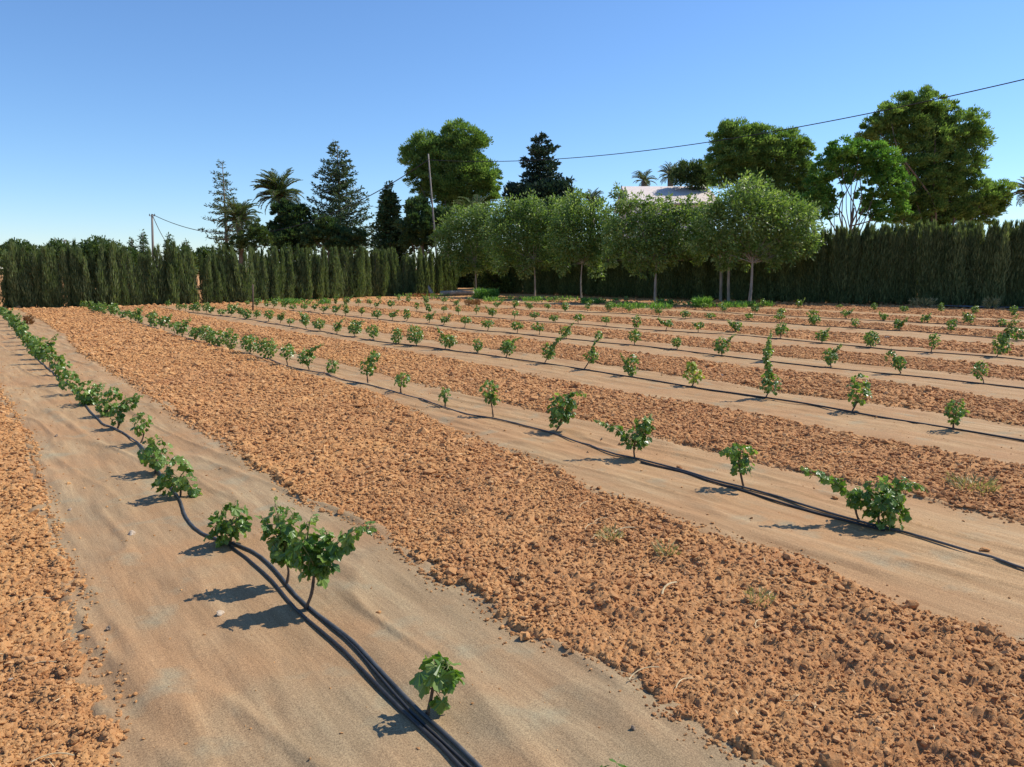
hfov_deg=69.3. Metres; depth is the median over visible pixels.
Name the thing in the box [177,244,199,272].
shrub
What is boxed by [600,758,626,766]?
young grapevine
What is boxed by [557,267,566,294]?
hedge cypress
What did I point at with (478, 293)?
weed
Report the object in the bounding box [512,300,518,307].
young grapevine
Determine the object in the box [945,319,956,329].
young grapevine
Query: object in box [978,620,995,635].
stone
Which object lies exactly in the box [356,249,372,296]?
hedge cypress
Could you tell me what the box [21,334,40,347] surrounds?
young grapevine
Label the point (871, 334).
young grapevine
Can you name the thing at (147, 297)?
hedge cypress
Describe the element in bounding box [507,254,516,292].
hedge cypress
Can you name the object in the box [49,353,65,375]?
young grapevine
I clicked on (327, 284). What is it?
hedge cypress
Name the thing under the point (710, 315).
young grapevine
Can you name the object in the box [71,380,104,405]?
young grapevine
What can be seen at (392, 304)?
young grapevine
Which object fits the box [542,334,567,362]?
young grapevine
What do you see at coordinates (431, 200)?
utility pole
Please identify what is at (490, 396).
young grapevine
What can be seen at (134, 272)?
hedge cypress
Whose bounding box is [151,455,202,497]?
young grapevine
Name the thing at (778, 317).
young grapevine
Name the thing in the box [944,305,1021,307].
ground cloth
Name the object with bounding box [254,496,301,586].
young grapevine
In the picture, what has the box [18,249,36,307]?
hedge cypress
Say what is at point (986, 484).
weed
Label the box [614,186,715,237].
house
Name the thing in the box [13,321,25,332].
young grapevine
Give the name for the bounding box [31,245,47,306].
hedge cypress
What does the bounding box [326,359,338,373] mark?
young grapevine
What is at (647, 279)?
hedge cypress
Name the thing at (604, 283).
hedge cypress
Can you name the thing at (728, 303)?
ground cover
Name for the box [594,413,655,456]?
young grapevine
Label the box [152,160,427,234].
overhead cable
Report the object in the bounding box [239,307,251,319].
young grapevine
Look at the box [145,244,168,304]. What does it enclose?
hedge cypress
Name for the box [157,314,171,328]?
young grapevine
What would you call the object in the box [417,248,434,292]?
hedge cypress
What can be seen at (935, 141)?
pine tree
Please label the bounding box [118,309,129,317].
young grapevine
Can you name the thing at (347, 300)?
young grapevine
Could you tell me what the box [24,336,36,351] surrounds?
young grapevine
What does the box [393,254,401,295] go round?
hedge cypress
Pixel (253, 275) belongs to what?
hedge cypress
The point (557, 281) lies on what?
hedge cypress
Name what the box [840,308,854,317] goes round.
young grapevine
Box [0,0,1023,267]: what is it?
sky
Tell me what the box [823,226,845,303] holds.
hedge cypress
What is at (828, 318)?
irrigation pipe
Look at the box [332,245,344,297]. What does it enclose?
hedge cypress
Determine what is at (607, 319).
young grapevine
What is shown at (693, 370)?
young grapevine
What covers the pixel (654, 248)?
fruit tree
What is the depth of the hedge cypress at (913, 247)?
31.32 m
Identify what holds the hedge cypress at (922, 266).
on the ground at (918, 754)
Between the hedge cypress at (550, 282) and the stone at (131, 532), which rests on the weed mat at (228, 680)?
the stone at (131, 532)
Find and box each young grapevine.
[0,307,7,316]
[1,308,13,318]
[7,313,19,326]
[8,315,21,328]
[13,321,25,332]
[13,327,27,340]
[20,324,31,339]
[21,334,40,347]
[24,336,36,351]
[28,341,46,357]
[30,334,58,363]
[40,345,57,367]
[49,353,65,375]
[52,356,72,381]
[58,371,80,392]
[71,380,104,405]
[79,301,87,307]
[91,301,101,311]
[94,387,122,416]
[96,304,103,311]
[104,302,114,314]
[109,303,119,315]
[109,393,144,428]
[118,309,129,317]
[125,311,135,318]
[130,412,153,442]
[133,306,143,322]
[137,314,143,323]
[137,434,173,473]
[147,312,159,326]
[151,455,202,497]
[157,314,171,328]
[168,321,176,332]
[175,303,182,309]
[175,317,191,335]
[188,325,203,339]
[192,302,200,311]
[198,325,212,342]
[201,302,211,312]
[203,499,252,547]
[206,330,224,345]
[207,305,215,312]
[217,309,224,314]
[222,327,239,349]
[225,302,238,314]
[235,305,243,313]
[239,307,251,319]
[240,334,259,353]
[253,310,261,317]
[254,297,259,305]
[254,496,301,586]
[256,337,278,358]
[263,309,274,320]
[271,297,278,307]
[277,311,285,322]
[278,514,376,608]
[279,343,295,364]
[281,297,290,309]
[286,318,294,326]
[297,344,320,369]
[299,312,309,328]
[311,302,319,310]
[312,318,325,330]
[319,304,330,312]
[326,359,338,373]
[331,304,340,313]
[332,318,344,331]
[333,294,338,303]
[343,296,352,303]
[343,303,349,315]
[347,319,364,336]
[358,349,379,382]
[365,324,379,337]
[371,309,381,317]
[387,300,394,307]
[389,309,398,319]
[390,328,403,342]
[394,372,410,392]
[403,309,410,319]
[406,325,423,344]
[409,651,465,714]
[421,294,428,302]
[423,302,431,311]
[423,311,435,321]
[436,326,457,348]
[438,387,450,406]
[440,314,451,324]
[460,316,471,326]
[473,337,482,352]
[479,380,500,416]
[481,320,494,330]
[485,305,496,315]
[493,301,502,306]
[499,337,519,356]
[509,321,523,332]
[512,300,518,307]
[524,301,532,309]
[529,312,539,318]
[530,322,543,334]
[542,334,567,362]
[547,390,586,430]
[549,315,558,321]
[559,323,572,338]
[561,301,569,310]
[573,314,584,321]
[582,333,598,368]
[594,330,603,339]
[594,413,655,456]
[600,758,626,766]
[601,316,610,324]
[605,301,612,309]
[619,353,638,375]
[625,303,632,310]
[627,329,640,344]
[631,315,641,327]
[654,306,661,314]
[657,318,672,329]
[670,337,681,348]
[680,310,690,318]
[682,361,704,385]
[692,322,704,331]
[704,312,715,318]
[712,334,734,354]
[719,303,726,312]
[719,442,757,485]
[726,319,741,331]
[744,313,753,318]
[751,302,760,313]
[759,337,782,396]
[762,329,774,357]
[773,312,784,320]
[775,322,789,337]
[777,308,785,313]
[795,299,804,307]
[799,465,870,519]
[806,312,820,324]
[808,309,818,314]
[815,327,829,341]
[822,344,841,366]
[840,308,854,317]
[846,373,872,410]
[851,318,859,328]
[851,475,926,530]
[863,330,879,346]
[879,311,888,319]
[884,348,906,372]
[893,317,907,328]
[899,306,908,311]
[920,313,931,322]
[928,332,940,352]
[938,302,944,310]
[944,399,969,429]
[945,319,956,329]
[962,312,974,322]
[970,360,988,382]
[971,305,978,312]
[991,313,1020,355]
[997,319,1007,325]
[1009,305,1017,314]
[1009,327,1023,340]
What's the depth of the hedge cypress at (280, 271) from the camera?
35.81 m
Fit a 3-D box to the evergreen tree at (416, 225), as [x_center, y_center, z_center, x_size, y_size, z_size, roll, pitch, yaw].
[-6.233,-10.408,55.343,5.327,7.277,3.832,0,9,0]
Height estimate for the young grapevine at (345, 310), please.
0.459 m
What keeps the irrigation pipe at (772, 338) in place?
on the weed mat at (789, 343)
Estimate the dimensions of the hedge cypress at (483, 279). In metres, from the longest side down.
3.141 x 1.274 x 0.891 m
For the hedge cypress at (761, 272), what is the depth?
34.77 m
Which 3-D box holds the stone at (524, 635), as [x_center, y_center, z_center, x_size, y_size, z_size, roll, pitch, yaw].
[0.056,1.100,3.226,0.047,0.048,0.065,0,9,0]
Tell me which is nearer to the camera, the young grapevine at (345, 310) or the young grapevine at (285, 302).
the young grapevine at (345, 310)
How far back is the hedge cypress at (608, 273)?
40.62 m
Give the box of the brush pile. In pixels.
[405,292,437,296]
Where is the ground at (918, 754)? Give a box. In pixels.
[0,268,1023,766]
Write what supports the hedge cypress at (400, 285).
on the ground at (918, 754)
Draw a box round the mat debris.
[0,333,1021,759]
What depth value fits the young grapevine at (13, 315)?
20.27 m
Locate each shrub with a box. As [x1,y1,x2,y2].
[0,237,41,274]
[37,238,70,276]
[76,234,123,279]
[108,245,142,275]
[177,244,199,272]
[194,245,217,275]
[223,218,274,263]
[477,259,516,292]
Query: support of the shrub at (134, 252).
on the ground at (918, 754)
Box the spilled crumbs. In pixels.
[0,323,1023,766]
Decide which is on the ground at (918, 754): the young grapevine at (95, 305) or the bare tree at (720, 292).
the bare tree at (720, 292)
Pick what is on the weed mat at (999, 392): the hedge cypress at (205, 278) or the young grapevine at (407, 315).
the young grapevine at (407, 315)
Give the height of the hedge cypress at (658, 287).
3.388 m
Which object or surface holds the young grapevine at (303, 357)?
on the weed mat at (934, 578)
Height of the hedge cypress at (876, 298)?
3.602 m
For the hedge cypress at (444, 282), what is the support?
on the ground at (918, 754)
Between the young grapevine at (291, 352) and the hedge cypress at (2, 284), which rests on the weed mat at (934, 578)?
the young grapevine at (291, 352)
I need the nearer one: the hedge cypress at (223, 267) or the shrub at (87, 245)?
the hedge cypress at (223, 267)
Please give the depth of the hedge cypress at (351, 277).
39.61 m
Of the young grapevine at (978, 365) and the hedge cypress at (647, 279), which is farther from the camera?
the hedge cypress at (647, 279)
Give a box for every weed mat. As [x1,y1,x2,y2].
[0,310,774,766]
[86,308,1023,642]
[153,305,1023,464]
[247,303,1023,401]
[312,301,1023,366]
[360,298,1023,345]
[426,296,1023,331]
[559,298,1023,321]
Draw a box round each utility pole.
[149,214,154,258]
[428,154,436,254]
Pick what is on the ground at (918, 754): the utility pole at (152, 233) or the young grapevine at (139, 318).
the utility pole at (152, 233)
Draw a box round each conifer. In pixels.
[126,237,138,255]
[137,229,149,254]
[161,232,173,253]
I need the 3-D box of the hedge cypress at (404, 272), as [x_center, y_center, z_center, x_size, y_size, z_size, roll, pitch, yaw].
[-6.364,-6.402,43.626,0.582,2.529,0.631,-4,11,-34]
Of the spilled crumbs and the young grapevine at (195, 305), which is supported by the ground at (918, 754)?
the spilled crumbs
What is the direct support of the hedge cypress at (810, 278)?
on the ground at (918, 754)
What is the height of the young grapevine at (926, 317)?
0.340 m
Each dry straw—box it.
[31,752,73,761]
[629,666,658,678]
[661,581,676,594]
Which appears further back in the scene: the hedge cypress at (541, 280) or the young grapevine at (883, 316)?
the hedge cypress at (541, 280)
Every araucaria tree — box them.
[198,160,247,263]
[306,140,375,256]
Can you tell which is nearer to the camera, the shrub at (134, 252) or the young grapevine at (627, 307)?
the young grapevine at (627, 307)
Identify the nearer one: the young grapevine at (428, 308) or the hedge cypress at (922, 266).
the young grapevine at (428, 308)
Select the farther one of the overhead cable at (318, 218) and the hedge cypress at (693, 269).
the overhead cable at (318, 218)
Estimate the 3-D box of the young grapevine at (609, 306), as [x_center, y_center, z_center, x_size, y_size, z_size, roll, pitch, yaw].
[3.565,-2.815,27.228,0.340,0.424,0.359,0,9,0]
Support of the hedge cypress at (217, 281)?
on the ground at (918, 754)
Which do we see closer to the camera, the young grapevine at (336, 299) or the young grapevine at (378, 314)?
the young grapevine at (378, 314)
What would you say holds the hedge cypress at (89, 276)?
on the ground at (918, 754)
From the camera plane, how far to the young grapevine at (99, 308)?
25.87 m
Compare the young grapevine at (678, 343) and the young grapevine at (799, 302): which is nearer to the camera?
the young grapevine at (678, 343)
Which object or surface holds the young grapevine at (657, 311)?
on the weed mat at (923, 335)
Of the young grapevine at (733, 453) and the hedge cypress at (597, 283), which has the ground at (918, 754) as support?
the hedge cypress at (597, 283)
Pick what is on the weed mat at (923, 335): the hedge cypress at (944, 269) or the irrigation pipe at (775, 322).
the irrigation pipe at (775, 322)
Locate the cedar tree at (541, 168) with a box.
[505,131,586,243]
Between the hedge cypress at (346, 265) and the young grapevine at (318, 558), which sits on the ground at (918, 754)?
the hedge cypress at (346, 265)
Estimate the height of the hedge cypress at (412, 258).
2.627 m
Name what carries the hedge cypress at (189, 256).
on the ground at (918, 754)
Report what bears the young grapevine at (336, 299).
on the weed mat at (789, 343)
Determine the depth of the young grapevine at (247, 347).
13.84 m
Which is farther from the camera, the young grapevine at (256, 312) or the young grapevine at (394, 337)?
the young grapevine at (256, 312)
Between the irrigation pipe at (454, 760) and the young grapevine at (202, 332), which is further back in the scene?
the young grapevine at (202, 332)
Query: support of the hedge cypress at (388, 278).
on the ground at (918, 754)
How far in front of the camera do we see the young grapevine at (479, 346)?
14.00 m
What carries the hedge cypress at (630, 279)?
on the ground at (918, 754)
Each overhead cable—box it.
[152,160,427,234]
[435,79,1023,161]
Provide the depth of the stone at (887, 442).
6.67 m
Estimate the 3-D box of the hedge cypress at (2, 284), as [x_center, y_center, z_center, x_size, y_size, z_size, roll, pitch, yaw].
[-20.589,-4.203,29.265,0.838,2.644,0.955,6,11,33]
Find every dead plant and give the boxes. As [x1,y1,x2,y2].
[22,314,35,323]
[464,299,480,305]
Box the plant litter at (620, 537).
[0,367,1021,766]
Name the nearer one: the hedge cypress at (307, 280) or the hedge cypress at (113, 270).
the hedge cypress at (113, 270)
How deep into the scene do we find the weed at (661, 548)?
4.12 m
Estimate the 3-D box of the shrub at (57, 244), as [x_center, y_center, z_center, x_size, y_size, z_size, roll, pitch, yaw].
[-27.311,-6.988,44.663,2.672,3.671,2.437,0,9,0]
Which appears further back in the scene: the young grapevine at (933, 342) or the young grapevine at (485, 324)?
the young grapevine at (485, 324)
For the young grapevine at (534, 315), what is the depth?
22.98 m
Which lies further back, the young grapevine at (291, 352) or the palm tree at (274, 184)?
the palm tree at (274, 184)
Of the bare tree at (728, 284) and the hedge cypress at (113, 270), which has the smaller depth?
the hedge cypress at (113, 270)
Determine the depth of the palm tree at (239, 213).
56.25 m
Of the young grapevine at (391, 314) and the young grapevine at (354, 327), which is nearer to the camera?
the young grapevine at (354, 327)
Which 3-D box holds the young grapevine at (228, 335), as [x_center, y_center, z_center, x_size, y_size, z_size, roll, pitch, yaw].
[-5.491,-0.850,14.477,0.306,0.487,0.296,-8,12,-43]
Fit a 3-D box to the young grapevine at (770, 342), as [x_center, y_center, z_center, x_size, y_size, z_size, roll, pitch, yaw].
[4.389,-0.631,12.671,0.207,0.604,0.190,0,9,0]
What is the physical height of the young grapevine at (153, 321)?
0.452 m
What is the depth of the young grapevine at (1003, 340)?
13.30 m
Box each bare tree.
[717,228,721,300]
[727,240,730,300]
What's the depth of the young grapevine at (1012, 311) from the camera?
25.05 m
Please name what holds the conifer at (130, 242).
on the ground at (918, 754)
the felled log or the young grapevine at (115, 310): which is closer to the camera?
the young grapevine at (115, 310)
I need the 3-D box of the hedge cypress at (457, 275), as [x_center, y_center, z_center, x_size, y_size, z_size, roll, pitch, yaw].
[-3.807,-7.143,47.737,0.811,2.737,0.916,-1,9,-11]
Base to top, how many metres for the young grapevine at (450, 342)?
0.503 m
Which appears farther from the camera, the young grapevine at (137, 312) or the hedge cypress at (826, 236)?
the hedge cypress at (826, 236)
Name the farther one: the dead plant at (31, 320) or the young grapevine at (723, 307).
the young grapevine at (723, 307)
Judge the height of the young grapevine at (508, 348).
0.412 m
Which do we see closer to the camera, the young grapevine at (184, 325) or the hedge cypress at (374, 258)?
the young grapevine at (184, 325)
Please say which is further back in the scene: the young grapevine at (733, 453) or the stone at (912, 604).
the young grapevine at (733, 453)
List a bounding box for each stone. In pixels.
[71,579,85,585]
[128,530,134,535]
[217,610,224,615]
[519,631,529,640]
[816,751,844,766]
[881,440,893,444]
[905,600,918,608]
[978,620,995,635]
[979,547,990,551]
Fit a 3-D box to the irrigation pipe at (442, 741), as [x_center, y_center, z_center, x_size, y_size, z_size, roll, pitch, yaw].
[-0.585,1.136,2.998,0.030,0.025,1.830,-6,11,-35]
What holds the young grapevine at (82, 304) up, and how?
on the weed mat at (934, 578)
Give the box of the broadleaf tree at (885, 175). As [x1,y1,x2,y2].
[795,134,915,234]
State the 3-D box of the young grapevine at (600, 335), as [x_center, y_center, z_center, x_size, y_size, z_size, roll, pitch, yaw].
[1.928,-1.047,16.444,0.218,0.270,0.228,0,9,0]
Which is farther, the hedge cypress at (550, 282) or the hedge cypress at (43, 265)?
the hedge cypress at (550, 282)
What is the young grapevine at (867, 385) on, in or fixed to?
on the weed mat at (961, 442)
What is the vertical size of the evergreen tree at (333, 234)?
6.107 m
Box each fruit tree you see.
[428,201,511,287]
[453,194,498,288]
[479,188,569,295]
[541,187,623,298]
[597,181,710,301]
[684,167,827,303]
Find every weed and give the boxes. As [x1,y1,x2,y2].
[471,287,499,298]
[594,523,624,541]
[652,537,680,556]
[690,295,713,307]
[743,585,777,607]
[908,297,937,306]
[943,470,1001,495]
[981,295,1001,308]
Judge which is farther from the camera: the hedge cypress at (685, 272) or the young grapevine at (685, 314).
the hedge cypress at (685, 272)
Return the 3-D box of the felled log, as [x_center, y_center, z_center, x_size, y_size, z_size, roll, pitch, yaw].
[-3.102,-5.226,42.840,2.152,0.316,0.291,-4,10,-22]
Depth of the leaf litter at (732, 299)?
36.49 m
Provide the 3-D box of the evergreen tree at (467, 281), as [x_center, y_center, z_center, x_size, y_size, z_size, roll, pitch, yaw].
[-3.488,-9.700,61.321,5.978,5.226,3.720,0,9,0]
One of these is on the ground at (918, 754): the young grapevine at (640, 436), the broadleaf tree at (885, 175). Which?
the broadleaf tree at (885, 175)
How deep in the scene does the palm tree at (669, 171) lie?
65.80 m
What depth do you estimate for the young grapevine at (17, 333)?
16.12 m
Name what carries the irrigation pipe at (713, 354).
on the weed mat at (999, 392)
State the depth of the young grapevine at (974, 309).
25.95 m
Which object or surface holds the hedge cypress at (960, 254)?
on the ground at (918, 754)
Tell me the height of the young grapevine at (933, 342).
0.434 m
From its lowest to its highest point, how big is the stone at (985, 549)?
0.028 m
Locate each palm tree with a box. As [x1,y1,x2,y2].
[215,198,262,264]
[250,167,303,223]
[581,188,604,242]
[632,169,657,185]
[657,161,677,185]
[1013,177,1023,206]
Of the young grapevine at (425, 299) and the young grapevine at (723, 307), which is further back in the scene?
the young grapevine at (425, 299)
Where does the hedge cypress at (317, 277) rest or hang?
on the ground at (918, 754)
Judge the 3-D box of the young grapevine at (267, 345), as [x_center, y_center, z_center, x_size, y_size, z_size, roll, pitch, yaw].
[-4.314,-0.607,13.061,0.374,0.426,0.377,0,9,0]
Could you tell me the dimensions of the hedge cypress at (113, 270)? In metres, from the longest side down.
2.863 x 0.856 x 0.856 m
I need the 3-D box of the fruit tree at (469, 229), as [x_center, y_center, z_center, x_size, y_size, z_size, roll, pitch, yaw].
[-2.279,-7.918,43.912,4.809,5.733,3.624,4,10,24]
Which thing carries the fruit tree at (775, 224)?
on the ground at (918, 754)
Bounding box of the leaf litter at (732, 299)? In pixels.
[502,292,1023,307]
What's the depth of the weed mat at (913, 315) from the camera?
26.78 m
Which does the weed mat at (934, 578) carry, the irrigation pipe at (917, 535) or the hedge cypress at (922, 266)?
the irrigation pipe at (917, 535)
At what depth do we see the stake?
27.69 m
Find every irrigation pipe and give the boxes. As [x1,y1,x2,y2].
[7,320,482,766]
[89,310,1023,569]
[166,308,1023,441]
[228,544,463,766]
[260,307,1023,388]
[310,610,471,766]
[329,304,1023,360]
[438,304,1022,340]
[554,302,1023,328]
[640,461,884,530]
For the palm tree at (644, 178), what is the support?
on the ground at (918, 754)
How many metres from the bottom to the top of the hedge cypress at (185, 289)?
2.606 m
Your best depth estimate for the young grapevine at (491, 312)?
24.00 m
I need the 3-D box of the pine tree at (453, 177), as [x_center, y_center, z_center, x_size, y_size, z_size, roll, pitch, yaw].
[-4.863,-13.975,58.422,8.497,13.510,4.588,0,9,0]
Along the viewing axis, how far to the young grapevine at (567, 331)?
16.77 m
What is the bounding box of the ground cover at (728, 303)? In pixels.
[255,293,774,308]
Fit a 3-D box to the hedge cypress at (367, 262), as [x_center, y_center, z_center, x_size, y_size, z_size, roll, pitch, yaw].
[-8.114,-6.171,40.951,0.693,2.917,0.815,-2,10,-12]
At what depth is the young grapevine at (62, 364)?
10.15 m
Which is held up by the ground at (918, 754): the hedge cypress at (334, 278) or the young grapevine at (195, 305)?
the hedge cypress at (334, 278)
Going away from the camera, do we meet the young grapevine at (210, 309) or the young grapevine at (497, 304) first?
the young grapevine at (210, 309)
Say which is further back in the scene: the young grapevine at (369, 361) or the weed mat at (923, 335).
the weed mat at (923, 335)
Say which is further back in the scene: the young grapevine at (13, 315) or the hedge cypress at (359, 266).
the hedge cypress at (359, 266)
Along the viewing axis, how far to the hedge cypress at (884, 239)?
31.74 m
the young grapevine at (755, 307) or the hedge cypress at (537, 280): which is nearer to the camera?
the young grapevine at (755, 307)
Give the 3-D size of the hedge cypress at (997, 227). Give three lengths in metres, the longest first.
3.660 x 1.382 x 1.163 m
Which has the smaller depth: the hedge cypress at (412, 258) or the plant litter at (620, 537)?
the plant litter at (620, 537)
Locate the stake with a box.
[252,284,253,310]
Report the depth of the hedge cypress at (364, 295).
40.59 m
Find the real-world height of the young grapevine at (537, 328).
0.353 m
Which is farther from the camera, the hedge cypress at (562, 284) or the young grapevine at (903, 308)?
the hedge cypress at (562, 284)
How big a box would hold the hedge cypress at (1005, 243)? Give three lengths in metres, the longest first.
3.628 x 1.209 x 1.132 m
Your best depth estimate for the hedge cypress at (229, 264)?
33.84 m
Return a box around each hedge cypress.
[0,251,11,307]
[0,257,7,307]
[7,239,25,307]
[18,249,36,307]
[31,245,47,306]
[36,244,58,307]
[46,252,70,307]
[60,238,82,306]
[69,246,87,306]
[80,248,103,305]
[94,239,116,304]
[107,240,125,305]
[116,250,135,305]
[126,250,143,305]
[137,252,155,304]
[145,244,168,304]
[164,239,180,304]
[165,254,185,303]
[176,241,199,303]
[177,246,196,303]
[197,252,215,303]
[207,252,224,302]
[211,243,231,302]
[224,244,237,301]
[232,249,251,302]
[247,246,260,301]
[254,251,269,301]
[260,246,273,300]
[267,246,284,299]
[267,246,286,300]
[280,246,295,298]
[280,248,298,297]
[288,244,306,299]
[300,246,313,299]
[310,244,325,298]
[319,250,332,298]
[324,247,340,297]
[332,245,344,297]
[339,251,349,297]
[340,247,356,297]
[353,244,366,297]
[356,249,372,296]
[361,246,371,296]
[362,254,366,296]
[369,249,380,295]
[375,247,391,295]
[377,250,388,296]
[387,246,399,295]
[392,250,402,293]
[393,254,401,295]
[400,254,407,294]
[406,257,414,293]
[407,252,417,293]
[409,256,417,292]
[416,256,425,293]
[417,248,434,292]
[427,254,434,291]
[432,251,443,293]
[435,256,448,290]
[441,255,452,290]
[447,259,457,290]
[450,259,458,288]
[473,246,480,288]
[477,247,488,288]
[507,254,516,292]
[511,247,522,293]
[517,272,526,293]
[523,250,533,293]
[532,247,542,293]
[535,249,546,293]
[544,254,558,294]
[554,247,562,294]
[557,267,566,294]
[564,256,576,294]
[567,240,582,294]
[577,244,587,295]
[582,248,593,295]
[586,248,597,295]
[593,242,605,296]
[597,253,609,296]
[603,246,617,296]
[608,253,621,296]
[616,236,631,296]
[620,252,632,295]
[626,247,641,297]
[632,236,647,297]
[636,262,650,297]
[644,264,660,298]
[650,263,665,298]
[659,245,677,298]
[664,260,680,298]
[677,236,696,299]
[678,264,688,298]
[689,259,702,297]
[694,241,712,297]
[707,254,718,298]
[708,244,726,300]
[714,248,732,299]
[724,232,746,300]
[737,237,757,300]
[740,238,761,300]
[755,236,771,301]
[756,256,774,300]
[767,235,786,302]
[774,233,796,302]
[789,233,805,301]
[794,227,814,302]
[801,232,826,302]
[809,227,831,302]
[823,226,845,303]
[829,224,853,303]
[842,226,868,303]
[850,222,879,304]
[867,223,892,303]
[868,222,894,304]
[875,222,904,304]
[892,226,918,304]
[897,219,926,304]
[916,218,951,305]
[918,221,953,304]
[929,222,962,306]
[937,218,971,304]
[944,220,973,306]
[958,220,986,305]
[968,218,1005,305]
[980,219,1014,307]
[996,219,1023,306]
[1006,219,1023,306]
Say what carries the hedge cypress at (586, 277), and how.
on the ground at (918, 754)
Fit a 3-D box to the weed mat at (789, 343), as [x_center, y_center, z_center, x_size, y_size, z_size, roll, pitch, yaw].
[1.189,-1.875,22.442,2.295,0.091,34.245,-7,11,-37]
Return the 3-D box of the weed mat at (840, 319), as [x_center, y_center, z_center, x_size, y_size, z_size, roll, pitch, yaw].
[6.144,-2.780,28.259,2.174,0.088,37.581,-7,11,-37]
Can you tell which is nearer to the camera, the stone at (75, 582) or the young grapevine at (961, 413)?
the stone at (75, 582)
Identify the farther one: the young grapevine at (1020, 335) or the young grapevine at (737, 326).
the young grapevine at (737, 326)
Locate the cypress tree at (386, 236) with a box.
[368,180,416,264]
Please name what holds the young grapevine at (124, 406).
on the weed mat at (228, 680)
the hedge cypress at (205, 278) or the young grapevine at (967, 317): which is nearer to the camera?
the young grapevine at (967, 317)
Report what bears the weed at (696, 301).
on the ground at (918, 754)
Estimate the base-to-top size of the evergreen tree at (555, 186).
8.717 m
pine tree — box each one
[397,117,503,264]
[703,116,830,235]
[854,84,1020,228]
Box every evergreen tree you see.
[261,197,316,260]
[298,213,367,262]
[392,194,453,261]
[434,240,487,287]
[502,177,574,239]
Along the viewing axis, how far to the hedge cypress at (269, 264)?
35.15 m
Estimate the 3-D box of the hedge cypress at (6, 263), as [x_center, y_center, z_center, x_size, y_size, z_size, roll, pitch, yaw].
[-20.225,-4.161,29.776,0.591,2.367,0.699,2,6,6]
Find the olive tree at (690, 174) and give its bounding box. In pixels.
[668,158,716,191]
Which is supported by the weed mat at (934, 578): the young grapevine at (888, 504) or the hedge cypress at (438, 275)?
the young grapevine at (888, 504)
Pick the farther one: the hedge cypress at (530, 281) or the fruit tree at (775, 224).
the hedge cypress at (530, 281)
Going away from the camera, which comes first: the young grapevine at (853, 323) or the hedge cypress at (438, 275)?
the young grapevine at (853, 323)
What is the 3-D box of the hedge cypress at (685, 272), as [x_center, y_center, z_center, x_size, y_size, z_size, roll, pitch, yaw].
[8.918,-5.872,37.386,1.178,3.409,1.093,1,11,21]
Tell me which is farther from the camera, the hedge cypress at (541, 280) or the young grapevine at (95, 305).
the hedge cypress at (541, 280)
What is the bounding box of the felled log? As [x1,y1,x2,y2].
[440,290,473,295]
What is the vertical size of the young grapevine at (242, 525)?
0.332 m
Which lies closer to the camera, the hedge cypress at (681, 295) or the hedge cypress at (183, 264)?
the hedge cypress at (183, 264)
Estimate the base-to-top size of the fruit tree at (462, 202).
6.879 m
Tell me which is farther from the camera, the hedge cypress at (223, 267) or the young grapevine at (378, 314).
the hedge cypress at (223, 267)
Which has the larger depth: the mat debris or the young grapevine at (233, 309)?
the young grapevine at (233, 309)
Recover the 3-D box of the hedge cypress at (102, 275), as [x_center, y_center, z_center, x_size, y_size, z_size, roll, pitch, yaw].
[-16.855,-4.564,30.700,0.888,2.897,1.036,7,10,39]
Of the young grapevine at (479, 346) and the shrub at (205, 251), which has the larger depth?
the shrub at (205, 251)
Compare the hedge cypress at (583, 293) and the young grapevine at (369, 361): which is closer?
the young grapevine at (369, 361)
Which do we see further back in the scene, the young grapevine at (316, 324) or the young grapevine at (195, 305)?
the young grapevine at (195, 305)
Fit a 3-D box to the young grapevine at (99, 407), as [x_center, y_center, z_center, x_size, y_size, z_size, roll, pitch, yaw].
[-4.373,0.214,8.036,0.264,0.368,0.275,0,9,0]
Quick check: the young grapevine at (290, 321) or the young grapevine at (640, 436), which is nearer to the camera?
the young grapevine at (640, 436)
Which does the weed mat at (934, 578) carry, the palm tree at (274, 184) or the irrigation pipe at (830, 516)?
the irrigation pipe at (830, 516)
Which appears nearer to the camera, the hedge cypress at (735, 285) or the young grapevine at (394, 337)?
the young grapevine at (394, 337)
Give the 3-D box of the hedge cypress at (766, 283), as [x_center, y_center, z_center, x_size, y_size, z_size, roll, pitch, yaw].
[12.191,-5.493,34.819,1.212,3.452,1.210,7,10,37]
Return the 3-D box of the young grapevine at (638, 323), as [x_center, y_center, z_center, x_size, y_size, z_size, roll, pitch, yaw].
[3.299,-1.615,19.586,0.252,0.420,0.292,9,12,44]
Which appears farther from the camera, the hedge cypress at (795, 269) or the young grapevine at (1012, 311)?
the hedge cypress at (795, 269)
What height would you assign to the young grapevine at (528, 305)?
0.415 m
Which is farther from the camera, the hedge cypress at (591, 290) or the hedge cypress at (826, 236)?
the hedge cypress at (591, 290)
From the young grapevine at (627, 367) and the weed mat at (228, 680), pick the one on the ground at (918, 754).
the weed mat at (228, 680)
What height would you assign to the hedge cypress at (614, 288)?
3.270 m
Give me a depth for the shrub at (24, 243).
41.20 m
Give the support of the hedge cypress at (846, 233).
on the ground at (918, 754)
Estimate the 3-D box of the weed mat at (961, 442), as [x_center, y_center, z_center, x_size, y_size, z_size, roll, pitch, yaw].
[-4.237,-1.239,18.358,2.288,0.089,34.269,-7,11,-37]
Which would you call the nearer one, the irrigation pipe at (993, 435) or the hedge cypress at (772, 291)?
the irrigation pipe at (993, 435)
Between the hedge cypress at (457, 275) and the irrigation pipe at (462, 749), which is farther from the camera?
the hedge cypress at (457, 275)

